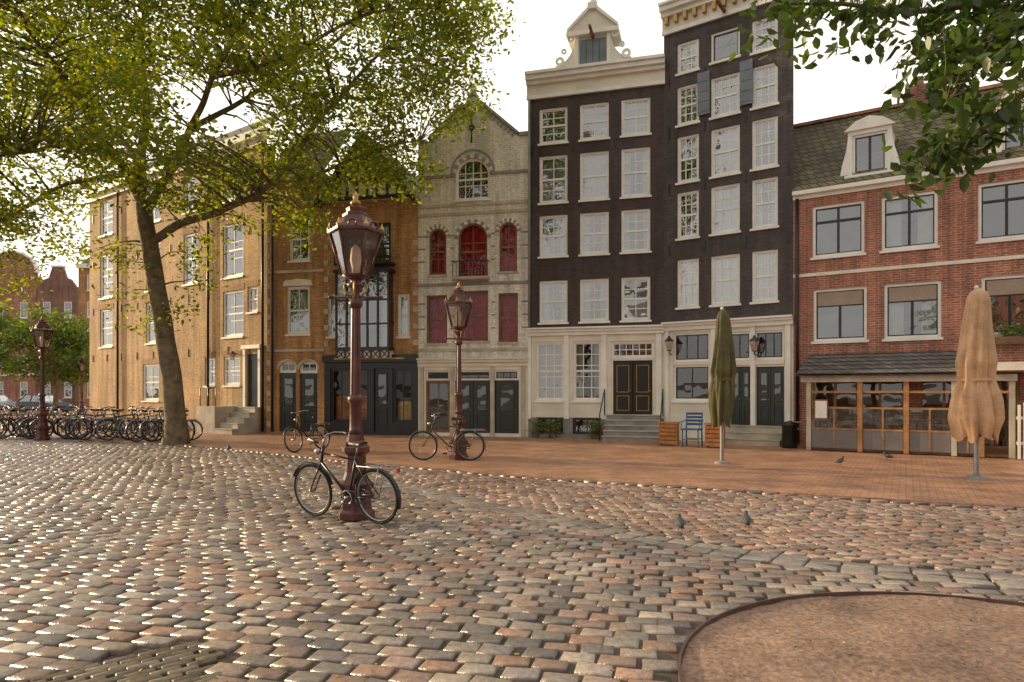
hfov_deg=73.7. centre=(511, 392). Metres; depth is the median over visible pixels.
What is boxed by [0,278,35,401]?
front wall
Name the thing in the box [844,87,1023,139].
dormer pediment
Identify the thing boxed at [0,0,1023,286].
sky
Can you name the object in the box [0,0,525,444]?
elm tree
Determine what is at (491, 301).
brick bands
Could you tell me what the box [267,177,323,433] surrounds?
front wall
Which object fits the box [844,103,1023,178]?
dormer windows
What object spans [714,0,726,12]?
hoist beam
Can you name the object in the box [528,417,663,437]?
basement wall
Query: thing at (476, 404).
doors
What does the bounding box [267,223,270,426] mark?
quoins
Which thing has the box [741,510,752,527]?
pigeon
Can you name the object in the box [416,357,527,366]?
shop cornice
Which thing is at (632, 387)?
doors
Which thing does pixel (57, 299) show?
front wall
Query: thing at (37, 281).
side walls
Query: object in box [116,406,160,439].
bicycle
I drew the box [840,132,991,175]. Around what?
dormer scrolls
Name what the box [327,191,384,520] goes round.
street lamp
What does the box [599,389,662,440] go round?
stair railing
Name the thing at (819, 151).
roof
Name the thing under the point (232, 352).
wall lantern
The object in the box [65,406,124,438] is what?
bicycle
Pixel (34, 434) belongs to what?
bicycle
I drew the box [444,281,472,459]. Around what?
street lamp
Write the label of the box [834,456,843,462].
pigeon
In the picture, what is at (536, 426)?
potted shrub
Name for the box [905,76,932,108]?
chimney
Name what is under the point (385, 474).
bicycle
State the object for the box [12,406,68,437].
bicycle
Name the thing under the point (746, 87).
hatch shutters
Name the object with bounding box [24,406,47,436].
bicycle
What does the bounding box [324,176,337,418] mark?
side walls
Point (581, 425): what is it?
rooms
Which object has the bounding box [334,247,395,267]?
balcony
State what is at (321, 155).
steep roof
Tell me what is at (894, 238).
curtains
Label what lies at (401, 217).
front wall
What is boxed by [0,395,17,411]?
parked car
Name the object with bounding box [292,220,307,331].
curtains
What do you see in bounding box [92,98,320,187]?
pitched roof
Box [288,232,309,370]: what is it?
glazing bars
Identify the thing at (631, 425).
front steps treads
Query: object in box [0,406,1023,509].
sidewalk
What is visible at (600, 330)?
shop cornice
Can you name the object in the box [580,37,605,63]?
hoist hatch
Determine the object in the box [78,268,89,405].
front wall
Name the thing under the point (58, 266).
gable cap
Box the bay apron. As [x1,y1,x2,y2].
[338,350,392,357]
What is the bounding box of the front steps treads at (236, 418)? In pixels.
[212,407,259,429]
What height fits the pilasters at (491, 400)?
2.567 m
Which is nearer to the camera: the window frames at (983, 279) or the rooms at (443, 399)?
the window frames at (983, 279)
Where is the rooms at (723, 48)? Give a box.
[678,20,780,397]
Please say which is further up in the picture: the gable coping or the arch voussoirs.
the gable coping
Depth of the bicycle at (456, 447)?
16.16 m
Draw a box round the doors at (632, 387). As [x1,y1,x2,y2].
[614,361,651,414]
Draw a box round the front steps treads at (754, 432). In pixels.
[725,425,781,440]
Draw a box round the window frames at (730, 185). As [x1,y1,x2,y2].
[674,18,783,400]
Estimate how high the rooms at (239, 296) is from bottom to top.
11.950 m
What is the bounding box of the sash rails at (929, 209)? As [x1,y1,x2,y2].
[816,196,1023,307]
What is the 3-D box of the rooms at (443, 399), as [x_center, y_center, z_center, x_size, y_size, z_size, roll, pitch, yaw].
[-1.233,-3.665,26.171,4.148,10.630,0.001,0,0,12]
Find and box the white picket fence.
[1016,402,1023,458]
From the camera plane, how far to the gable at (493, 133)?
25.05 m
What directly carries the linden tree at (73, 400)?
on the sidewalk
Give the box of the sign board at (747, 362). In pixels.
[736,359,783,364]
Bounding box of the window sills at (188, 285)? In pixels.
[98,199,257,401]
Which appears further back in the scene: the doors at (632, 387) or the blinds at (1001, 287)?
the doors at (632, 387)
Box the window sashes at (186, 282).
[102,176,256,398]
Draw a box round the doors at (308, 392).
[281,373,316,431]
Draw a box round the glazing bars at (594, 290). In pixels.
[539,102,651,430]
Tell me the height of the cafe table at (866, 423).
0.750 m
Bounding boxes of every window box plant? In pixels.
[993,322,1013,336]
[998,322,1022,337]
[1006,323,1023,337]
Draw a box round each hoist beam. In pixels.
[588,24,594,38]
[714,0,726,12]
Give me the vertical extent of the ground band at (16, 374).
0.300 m
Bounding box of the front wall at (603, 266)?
[528,85,663,327]
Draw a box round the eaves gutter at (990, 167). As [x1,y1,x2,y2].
[792,157,1023,200]
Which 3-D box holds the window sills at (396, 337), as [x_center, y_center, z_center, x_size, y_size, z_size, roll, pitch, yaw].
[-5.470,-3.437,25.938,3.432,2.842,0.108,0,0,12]
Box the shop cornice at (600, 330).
[527,324,663,335]
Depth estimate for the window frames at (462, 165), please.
25.21 m
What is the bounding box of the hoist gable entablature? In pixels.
[566,25,622,50]
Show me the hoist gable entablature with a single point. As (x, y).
(599, 31)
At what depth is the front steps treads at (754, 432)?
21.07 m
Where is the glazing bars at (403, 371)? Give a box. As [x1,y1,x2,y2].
[341,226,403,419]
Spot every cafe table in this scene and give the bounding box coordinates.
[812,419,832,427]
[853,420,880,428]
[902,421,931,429]
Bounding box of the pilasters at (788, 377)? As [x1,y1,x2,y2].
[665,324,790,424]
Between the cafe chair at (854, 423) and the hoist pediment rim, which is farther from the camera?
the hoist pediment rim
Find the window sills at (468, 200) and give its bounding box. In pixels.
[425,198,518,344]
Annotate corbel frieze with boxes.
[430,105,515,142]
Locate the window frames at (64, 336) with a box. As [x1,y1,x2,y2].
[43,301,71,397]
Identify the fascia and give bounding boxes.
[322,354,417,362]
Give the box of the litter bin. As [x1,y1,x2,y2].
[780,421,797,448]
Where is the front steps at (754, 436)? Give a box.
[725,426,781,446]
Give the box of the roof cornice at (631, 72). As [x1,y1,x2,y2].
[524,53,664,100]
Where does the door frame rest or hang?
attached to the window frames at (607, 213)
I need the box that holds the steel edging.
[678,591,1023,681]
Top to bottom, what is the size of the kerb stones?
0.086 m
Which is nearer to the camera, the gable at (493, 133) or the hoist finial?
the hoist finial
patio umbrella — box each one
[708,307,736,463]
[947,285,1004,479]
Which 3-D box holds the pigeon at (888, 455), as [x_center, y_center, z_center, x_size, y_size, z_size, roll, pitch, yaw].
[8.992,1.521,16.285,0.272,0.200,0.135,0,0,39]
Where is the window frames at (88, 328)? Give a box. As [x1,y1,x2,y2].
[87,274,89,397]
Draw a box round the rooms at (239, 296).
[112,144,274,397]
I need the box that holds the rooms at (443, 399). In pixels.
[430,162,518,432]
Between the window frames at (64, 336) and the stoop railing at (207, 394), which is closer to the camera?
the stoop railing at (207, 394)
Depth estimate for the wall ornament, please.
25.03 m
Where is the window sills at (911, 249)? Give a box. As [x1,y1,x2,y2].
[810,237,1023,343]
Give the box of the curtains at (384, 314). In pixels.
[333,273,407,346]
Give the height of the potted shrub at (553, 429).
0.821 m
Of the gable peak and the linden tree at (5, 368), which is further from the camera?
the linden tree at (5, 368)
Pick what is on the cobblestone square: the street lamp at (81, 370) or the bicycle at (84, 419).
the bicycle at (84, 419)
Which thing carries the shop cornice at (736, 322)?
attached to the front wall at (758, 240)
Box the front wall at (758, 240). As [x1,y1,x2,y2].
[664,0,793,321]
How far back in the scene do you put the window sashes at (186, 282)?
30.08 m
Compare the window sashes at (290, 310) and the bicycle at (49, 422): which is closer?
the bicycle at (49, 422)
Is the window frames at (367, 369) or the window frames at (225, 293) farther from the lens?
the window frames at (225, 293)
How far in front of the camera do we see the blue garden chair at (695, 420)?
20.33 m
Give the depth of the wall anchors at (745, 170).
22.53 m
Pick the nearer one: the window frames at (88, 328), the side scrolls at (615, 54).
the side scrolls at (615, 54)
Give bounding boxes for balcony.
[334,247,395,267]
[452,275,489,280]
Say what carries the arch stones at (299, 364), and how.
attached to the front wall at (315, 340)
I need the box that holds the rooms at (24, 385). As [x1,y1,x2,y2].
[0,303,26,395]
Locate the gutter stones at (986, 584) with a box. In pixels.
[295,459,1023,589]
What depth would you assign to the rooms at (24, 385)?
80.85 m
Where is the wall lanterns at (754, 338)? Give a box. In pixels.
[664,335,759,355]
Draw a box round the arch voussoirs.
[425,149,520,238]
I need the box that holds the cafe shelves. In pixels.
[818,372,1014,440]
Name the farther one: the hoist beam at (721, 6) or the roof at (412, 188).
the roof at (412, 188)
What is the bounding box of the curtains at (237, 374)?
[106,164,239,397]
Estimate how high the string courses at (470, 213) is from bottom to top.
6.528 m
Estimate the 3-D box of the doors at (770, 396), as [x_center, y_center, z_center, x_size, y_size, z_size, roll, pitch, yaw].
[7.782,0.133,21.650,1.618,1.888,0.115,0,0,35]
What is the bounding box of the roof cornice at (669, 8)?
[658,0,772,35]
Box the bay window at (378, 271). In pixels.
[333,268,394,350]
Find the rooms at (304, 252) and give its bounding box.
[283,219,315,373]
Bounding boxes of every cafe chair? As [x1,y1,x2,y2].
[828,415,847,427]
[837,416,856,427]
[875,415,894,429]
[886,423,902,428]
[926,416,947,430]
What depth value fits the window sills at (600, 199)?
23.99 m
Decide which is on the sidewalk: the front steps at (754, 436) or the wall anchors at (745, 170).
the front steps at (754, 436)
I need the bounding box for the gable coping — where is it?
[427,100,518,140]
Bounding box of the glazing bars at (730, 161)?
[681,21,774,397]
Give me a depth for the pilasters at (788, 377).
21.61 m
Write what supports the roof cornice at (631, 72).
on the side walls
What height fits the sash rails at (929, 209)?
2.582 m
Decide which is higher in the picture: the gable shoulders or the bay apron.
the gable shoulders
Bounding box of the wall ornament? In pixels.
[469,122,474,142]
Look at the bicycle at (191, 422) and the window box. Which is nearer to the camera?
the window box
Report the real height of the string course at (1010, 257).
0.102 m
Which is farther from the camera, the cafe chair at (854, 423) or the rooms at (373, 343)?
the rooms at (373, 343)
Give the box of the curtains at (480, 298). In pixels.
[430,166,515,340]
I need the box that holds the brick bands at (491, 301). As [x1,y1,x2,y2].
[418,231,527,329]
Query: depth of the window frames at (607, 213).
24.06 m
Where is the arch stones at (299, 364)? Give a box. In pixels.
[276,359,319,368]
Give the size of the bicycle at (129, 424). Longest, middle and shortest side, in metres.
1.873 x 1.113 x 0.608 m
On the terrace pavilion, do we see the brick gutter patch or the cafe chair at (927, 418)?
the cafe chair at (927, 418)
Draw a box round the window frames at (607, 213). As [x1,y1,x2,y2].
[536,97,654,433]
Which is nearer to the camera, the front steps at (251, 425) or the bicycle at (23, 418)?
the bicycle at (23, 418)
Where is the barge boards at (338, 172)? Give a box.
[313,134,414,209]
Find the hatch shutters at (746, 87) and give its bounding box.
[697,58,752,115]
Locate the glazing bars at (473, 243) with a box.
[430,162,515,429]
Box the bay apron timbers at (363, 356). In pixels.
[335,350,389,357]
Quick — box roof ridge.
[794,78,1022,127]
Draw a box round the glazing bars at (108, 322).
[103,178,256,397]
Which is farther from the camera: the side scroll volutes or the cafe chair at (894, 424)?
the side scroll volutes
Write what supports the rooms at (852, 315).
on the sidewalk
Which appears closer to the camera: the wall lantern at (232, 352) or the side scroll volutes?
the side scroll volutes
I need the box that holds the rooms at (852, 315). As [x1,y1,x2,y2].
[815,125,1023,446]
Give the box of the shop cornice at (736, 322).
[661,314,793,330]
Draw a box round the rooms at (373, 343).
[338,226,410,419]
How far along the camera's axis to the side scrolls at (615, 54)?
23.72 m
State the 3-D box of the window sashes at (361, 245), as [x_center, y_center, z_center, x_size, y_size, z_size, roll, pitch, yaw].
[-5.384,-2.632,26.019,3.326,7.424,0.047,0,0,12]
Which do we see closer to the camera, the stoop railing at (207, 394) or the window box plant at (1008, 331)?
the window box plant at (1008, 331)
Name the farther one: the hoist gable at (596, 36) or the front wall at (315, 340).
the front wall at (315, 340)
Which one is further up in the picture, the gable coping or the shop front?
the gable coping
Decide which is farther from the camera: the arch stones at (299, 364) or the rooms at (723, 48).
the arch stones at (299, 364)
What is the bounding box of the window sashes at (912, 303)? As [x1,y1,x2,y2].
[814,110,1023,447]
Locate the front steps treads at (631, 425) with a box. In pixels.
[601,414,659,437]
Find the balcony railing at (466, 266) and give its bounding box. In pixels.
[452,260,489,276]
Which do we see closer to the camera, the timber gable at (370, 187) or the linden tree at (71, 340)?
the timber gable at (370, 187)
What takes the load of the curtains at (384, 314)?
attached to the bay window at (378, 271)
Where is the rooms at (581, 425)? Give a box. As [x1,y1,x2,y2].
[539,101,651,430]
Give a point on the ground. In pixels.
(231, 657)
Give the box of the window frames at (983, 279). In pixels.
[812,107,1023,450]
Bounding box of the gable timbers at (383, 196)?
[322,156,412,201]
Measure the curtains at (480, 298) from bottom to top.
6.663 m
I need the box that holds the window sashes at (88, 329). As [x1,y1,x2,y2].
[88,276,89,396]
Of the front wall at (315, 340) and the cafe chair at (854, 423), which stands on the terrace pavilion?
the cafe chair at (854, 423)
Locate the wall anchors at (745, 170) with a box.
[669,50,788,256]
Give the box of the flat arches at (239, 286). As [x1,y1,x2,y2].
[99,155,258,363]
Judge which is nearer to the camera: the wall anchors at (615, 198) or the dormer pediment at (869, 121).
the dormer pediment at (869, 121)
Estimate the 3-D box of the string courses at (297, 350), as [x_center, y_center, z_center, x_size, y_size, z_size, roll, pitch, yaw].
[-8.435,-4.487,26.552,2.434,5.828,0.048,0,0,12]
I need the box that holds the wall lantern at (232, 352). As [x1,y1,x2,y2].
[229,351,238,359]
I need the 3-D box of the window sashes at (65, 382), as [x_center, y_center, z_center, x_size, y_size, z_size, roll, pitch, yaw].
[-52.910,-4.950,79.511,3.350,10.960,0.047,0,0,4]
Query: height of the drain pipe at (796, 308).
7.441 m
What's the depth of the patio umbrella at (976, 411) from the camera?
12.48 m
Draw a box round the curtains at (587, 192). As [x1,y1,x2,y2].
[540,102,646,397]
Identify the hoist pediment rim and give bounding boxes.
[567,6,618,31]
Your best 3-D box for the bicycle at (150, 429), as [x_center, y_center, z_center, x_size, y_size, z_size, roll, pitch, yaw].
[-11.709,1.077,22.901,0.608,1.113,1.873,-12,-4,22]
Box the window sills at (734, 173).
[671,47,778,402]
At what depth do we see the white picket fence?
16.21 m
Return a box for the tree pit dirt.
[681,594,1023,681]
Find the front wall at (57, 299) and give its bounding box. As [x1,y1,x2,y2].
[36,291,77,405]
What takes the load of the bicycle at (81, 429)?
on the cobblestone square
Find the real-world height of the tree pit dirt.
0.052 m
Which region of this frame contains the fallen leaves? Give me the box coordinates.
[34,448,1023,681]
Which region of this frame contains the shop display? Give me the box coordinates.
[336,396,410,419]
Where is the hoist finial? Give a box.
[587,0,597,9]
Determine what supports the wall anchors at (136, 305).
attached to the front wall at (193, 340)
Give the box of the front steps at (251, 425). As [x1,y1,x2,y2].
[213,407,259,434]
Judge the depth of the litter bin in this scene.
19.63 m
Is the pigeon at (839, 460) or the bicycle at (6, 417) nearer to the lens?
the pigeon at (839, 460)
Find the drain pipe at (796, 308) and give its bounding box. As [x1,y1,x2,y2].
[795,199,798,442]
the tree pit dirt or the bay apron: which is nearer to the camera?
the tree pit dirt
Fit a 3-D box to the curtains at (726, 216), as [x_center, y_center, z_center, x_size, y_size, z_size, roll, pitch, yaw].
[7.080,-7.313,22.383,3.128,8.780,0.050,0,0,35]
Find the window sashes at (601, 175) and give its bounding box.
[538,100,652,431]
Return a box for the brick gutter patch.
[20,641,227,681]
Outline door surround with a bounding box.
[241,344,260,407]
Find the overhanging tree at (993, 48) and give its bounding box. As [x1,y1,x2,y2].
[728,0,1023,207]
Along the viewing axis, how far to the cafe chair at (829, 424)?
19.43 m
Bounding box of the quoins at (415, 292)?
[324,240,417,346]
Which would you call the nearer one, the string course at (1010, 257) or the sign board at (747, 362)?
the string course at (1010, 257)
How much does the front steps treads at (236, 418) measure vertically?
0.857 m
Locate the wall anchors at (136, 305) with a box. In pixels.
[92,191,249,361]
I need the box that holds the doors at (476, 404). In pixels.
[462,381,517,432]
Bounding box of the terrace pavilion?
[796,350,1023,457]
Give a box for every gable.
[0,252,37,277]
[37,267,77,290]
[326,141,414,202]
[418,96,527,149]
[579,34,612,63]
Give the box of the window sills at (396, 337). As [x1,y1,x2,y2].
[326,336,410,338]
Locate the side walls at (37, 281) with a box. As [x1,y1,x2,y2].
[36,279,43,290]
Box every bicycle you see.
[0,405,31,434]
[0,406,36,435]
[0,407,27,436]
[0,407,36,437]
[0,407,48,438]
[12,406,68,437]
[19,406,73,438]
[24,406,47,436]
[29,407,91,437]
[31,406,88,436]
[56,406,93,437]
[57,406,115,438]
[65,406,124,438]
[71,407,129,439]
[89,406,136,438]
[93,406,149,438]
[94,406,152,440]
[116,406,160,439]
[124,407,163,441]
[130,407,164,439]
[137,409,163,441]
[140,410,202,440]
[185,408,196,440]
[283,410,330,452]
[293,431,400,523]
[408,413,486,460]
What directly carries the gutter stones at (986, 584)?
on the ground
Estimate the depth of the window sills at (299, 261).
26.49 m
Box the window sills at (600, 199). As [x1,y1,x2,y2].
[534,132,651,402]
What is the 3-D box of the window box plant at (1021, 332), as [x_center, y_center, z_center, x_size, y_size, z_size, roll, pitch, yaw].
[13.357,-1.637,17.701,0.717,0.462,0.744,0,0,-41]
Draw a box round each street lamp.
[30,315,54,440]
[76,358,87,413]
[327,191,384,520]
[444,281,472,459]
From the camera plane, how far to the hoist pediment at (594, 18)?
23.82 m
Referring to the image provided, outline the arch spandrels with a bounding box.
[429,157,516,238]
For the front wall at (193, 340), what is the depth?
30.50 m
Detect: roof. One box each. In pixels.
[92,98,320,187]
[270,131,350,174]
[314,135,419,207]
[792,84,1023,191]
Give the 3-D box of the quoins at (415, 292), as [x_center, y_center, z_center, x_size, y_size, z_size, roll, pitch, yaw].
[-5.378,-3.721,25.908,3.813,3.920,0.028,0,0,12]
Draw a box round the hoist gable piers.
[575,32,609,76]
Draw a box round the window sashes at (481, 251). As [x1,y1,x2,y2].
[428,161,516,430]
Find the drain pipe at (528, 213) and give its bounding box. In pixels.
[528,100,529,326]
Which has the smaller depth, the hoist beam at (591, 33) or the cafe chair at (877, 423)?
the cafe chair at (877, 423)
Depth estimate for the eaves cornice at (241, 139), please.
28.27 m
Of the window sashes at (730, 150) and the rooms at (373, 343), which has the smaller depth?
the window sashes at (730, 150)
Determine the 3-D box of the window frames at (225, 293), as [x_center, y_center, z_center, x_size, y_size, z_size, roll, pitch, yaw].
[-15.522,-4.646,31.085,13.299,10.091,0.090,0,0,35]
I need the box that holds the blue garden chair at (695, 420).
[681,412,702,447]
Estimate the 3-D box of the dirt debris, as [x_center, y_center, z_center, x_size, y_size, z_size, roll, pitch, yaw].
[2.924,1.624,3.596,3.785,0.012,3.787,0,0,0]
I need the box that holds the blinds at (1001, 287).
[818,278,1023,305]
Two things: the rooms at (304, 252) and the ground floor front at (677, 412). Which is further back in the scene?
the rooms at (304, 252)
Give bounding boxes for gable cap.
[3,250,39,272]
[51,265,65,267]
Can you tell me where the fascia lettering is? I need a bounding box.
[334,357,403,359]
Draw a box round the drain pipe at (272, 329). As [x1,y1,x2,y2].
[271,186,273,431]
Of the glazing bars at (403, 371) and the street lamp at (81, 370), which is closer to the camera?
the glazing bars at (403, 371)
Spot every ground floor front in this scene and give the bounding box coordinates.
[418,366,527,436]
[531,333,663,417]
[664,324,792,440]
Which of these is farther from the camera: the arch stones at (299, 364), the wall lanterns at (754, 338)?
the arch stones at (299, 364)
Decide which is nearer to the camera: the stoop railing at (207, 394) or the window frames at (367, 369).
the window frames at (367, 369)
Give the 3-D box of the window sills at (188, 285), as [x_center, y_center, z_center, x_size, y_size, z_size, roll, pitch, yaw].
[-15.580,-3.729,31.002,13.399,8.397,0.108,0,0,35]
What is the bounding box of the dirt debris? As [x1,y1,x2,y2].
[692,594,1018,681]
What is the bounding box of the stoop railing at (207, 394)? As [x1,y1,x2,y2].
[200,387,215,406]
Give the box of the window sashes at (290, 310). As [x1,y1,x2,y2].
[282,218,315,370]
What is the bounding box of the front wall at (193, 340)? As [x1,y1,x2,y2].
[90,143,266,432]
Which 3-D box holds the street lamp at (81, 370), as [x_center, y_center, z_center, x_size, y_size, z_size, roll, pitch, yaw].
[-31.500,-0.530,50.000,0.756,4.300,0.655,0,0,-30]
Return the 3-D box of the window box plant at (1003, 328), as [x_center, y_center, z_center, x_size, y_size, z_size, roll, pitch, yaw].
[12.828,-1.609,18.027,0.904,0.525,0.672,0,0,0]
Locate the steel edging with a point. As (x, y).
(700, 627)
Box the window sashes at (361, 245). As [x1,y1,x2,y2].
[330,225,411,420]
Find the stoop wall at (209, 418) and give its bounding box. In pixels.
[196,406,241,432]
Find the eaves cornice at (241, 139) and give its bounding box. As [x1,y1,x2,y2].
[83,127,266,202]
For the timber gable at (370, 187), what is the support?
on the front wall at (401, 217)
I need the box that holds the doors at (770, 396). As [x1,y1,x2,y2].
[732,367,783,425]
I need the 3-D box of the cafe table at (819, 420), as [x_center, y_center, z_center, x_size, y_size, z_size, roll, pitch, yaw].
[8.850,1.155,19.631,0.700,0.750,0.700,0,0,0]
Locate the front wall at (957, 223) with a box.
[793,168,1023,453]
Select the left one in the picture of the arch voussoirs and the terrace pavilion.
the arch voussoirs
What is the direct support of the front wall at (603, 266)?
on the ground floor front at (584, 410)
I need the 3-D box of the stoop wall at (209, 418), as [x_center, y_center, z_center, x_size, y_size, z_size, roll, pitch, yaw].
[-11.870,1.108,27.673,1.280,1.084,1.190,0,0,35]
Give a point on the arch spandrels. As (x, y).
(487, 158)
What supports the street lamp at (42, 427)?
on the cobblestone square
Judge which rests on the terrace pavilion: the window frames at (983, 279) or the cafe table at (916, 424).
the cafe table at (916, 424)
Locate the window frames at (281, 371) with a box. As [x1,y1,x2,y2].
[280,217,316,372]
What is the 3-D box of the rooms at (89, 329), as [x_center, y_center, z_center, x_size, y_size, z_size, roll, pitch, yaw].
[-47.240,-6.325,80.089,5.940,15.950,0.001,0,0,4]
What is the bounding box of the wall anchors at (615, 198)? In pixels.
[532,85,659,273]
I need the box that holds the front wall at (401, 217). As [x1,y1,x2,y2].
[324,197,417,354]
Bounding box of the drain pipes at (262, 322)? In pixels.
[116,141,263,431]
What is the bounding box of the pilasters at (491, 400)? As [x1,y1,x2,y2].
[420,366,524,436]
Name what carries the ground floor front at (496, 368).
on the sidewalk
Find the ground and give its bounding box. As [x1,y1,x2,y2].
[98,482,1023,681]
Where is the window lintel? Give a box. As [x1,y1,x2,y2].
[283,278,312,285]
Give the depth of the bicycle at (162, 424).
22.50 m
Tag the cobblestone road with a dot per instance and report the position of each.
(615, 505)
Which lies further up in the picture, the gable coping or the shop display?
the gable coping
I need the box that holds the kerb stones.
[10,436,1023,510]
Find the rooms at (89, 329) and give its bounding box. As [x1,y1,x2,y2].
[89,276,89,395]
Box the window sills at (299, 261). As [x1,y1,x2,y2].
[285,260,310,335]
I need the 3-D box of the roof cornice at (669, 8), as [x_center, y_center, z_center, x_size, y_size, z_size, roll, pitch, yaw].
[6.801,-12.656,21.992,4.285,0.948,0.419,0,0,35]
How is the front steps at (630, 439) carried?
on the sidewalk
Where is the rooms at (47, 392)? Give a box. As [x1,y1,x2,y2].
[45,303,70,395]
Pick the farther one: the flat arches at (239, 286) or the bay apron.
the flat arches at (239, 286)
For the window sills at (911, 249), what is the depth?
19.35 m
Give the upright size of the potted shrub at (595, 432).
0.774 m
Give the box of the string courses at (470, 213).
[418,169,527,351]
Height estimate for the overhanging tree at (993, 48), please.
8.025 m
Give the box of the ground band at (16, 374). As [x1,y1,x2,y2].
[0,373,33,375]
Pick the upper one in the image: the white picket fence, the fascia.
the fascia
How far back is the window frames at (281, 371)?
26.65 m
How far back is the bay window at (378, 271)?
25.40 m
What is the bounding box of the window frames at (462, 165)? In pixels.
[426,159,518,432]
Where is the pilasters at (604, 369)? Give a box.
[528,333,660,418]
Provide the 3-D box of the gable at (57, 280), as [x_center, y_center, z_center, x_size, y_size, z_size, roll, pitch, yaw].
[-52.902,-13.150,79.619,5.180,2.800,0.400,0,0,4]
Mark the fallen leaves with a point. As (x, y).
(340, 677)
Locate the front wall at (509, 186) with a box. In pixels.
[418,142,527,357]
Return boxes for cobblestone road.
[314,459,1023,576]
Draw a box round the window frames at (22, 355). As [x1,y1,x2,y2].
[0,302,27,397]
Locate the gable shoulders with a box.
[418,131,527,143]
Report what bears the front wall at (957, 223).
on the sidewalk
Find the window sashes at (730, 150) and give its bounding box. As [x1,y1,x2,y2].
[676,19,781,398]
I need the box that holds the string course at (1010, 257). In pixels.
[793,254,1023,277]
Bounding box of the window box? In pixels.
[994,336,1023,344]
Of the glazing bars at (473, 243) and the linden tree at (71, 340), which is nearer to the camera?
the glazing bars at (473, 243)
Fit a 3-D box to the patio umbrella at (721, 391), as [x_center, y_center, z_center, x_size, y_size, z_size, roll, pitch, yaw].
[4.764,-0.160,15.493,0.588,3.560,0.585,0,0,-25]
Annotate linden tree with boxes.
[0,301,32,382]
[0,302,89,413]
[30,331,89,407]
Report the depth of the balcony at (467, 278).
24.75 m
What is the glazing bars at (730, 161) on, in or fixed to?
attached to the window frames at (730, 185)
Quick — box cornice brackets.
[664,0,744,25]
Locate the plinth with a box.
[89,417,195,428]
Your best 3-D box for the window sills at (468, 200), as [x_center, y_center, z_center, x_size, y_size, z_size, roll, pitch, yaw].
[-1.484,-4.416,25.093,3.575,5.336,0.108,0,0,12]
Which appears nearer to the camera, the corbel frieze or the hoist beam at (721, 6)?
the hoist beam at (721, 6)
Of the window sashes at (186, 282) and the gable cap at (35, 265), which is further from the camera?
the gable cap at (35, 265)
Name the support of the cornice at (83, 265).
on the front wall at (83, 295)
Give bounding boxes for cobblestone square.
[0,436,1023,681]
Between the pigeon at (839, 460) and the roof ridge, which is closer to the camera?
the pigeon at (839, 460)
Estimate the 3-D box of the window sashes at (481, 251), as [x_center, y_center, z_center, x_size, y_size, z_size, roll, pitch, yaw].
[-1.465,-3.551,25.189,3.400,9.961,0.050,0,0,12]
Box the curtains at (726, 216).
[682,21,774,304]
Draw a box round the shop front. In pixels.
[324,362,417,435]
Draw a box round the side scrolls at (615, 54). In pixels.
[555,33,630,66]
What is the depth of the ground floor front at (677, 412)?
22.67 m
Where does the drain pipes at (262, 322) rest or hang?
attached to the front wall at (193, 340)
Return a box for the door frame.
[611,358,654,414]
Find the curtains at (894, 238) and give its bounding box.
[886,196,935,334]
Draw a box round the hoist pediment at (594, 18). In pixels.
[570,9,614,31]
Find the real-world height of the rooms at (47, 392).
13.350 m
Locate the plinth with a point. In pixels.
(189, 423)
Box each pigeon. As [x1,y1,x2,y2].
[675,513,685,530]
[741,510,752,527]
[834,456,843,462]
[883,452,895,459]
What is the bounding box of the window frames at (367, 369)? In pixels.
[328,223,412,422]
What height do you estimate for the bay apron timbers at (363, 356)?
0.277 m
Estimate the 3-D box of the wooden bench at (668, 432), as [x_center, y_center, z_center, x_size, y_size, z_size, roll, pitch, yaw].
[4.807,1.265,20.900,0.610,0.710,0.460,0,0,23]
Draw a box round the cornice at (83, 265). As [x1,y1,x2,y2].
[76,263,89,268]
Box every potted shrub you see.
[525,417,545,437]
[541,417,562,437]
[584,418,603,438]
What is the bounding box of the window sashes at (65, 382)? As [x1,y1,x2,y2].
[44,303,70,396]
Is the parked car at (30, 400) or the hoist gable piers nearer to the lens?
the hoist gable piers
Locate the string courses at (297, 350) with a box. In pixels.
[267,201,323,351]
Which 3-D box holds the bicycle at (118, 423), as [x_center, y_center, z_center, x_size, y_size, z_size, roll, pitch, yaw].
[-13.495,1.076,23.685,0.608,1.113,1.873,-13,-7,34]
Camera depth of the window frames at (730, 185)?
22.25 m
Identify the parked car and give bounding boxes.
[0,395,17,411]
[15,394,72,412]
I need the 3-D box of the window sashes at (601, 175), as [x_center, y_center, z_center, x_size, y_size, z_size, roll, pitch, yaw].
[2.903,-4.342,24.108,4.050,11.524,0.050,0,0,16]
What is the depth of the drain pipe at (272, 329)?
26.63 m
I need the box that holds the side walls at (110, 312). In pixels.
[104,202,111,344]
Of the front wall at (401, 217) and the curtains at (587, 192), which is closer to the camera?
the curtains at (587, 192)
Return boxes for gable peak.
[467,88,478,97]
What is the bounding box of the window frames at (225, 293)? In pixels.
[101,155,257,400]
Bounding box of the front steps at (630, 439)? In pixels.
[602,415,659,441]
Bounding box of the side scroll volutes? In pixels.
[555,31,630,66]
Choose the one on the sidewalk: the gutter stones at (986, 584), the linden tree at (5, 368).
the linden tree at (5, 368)

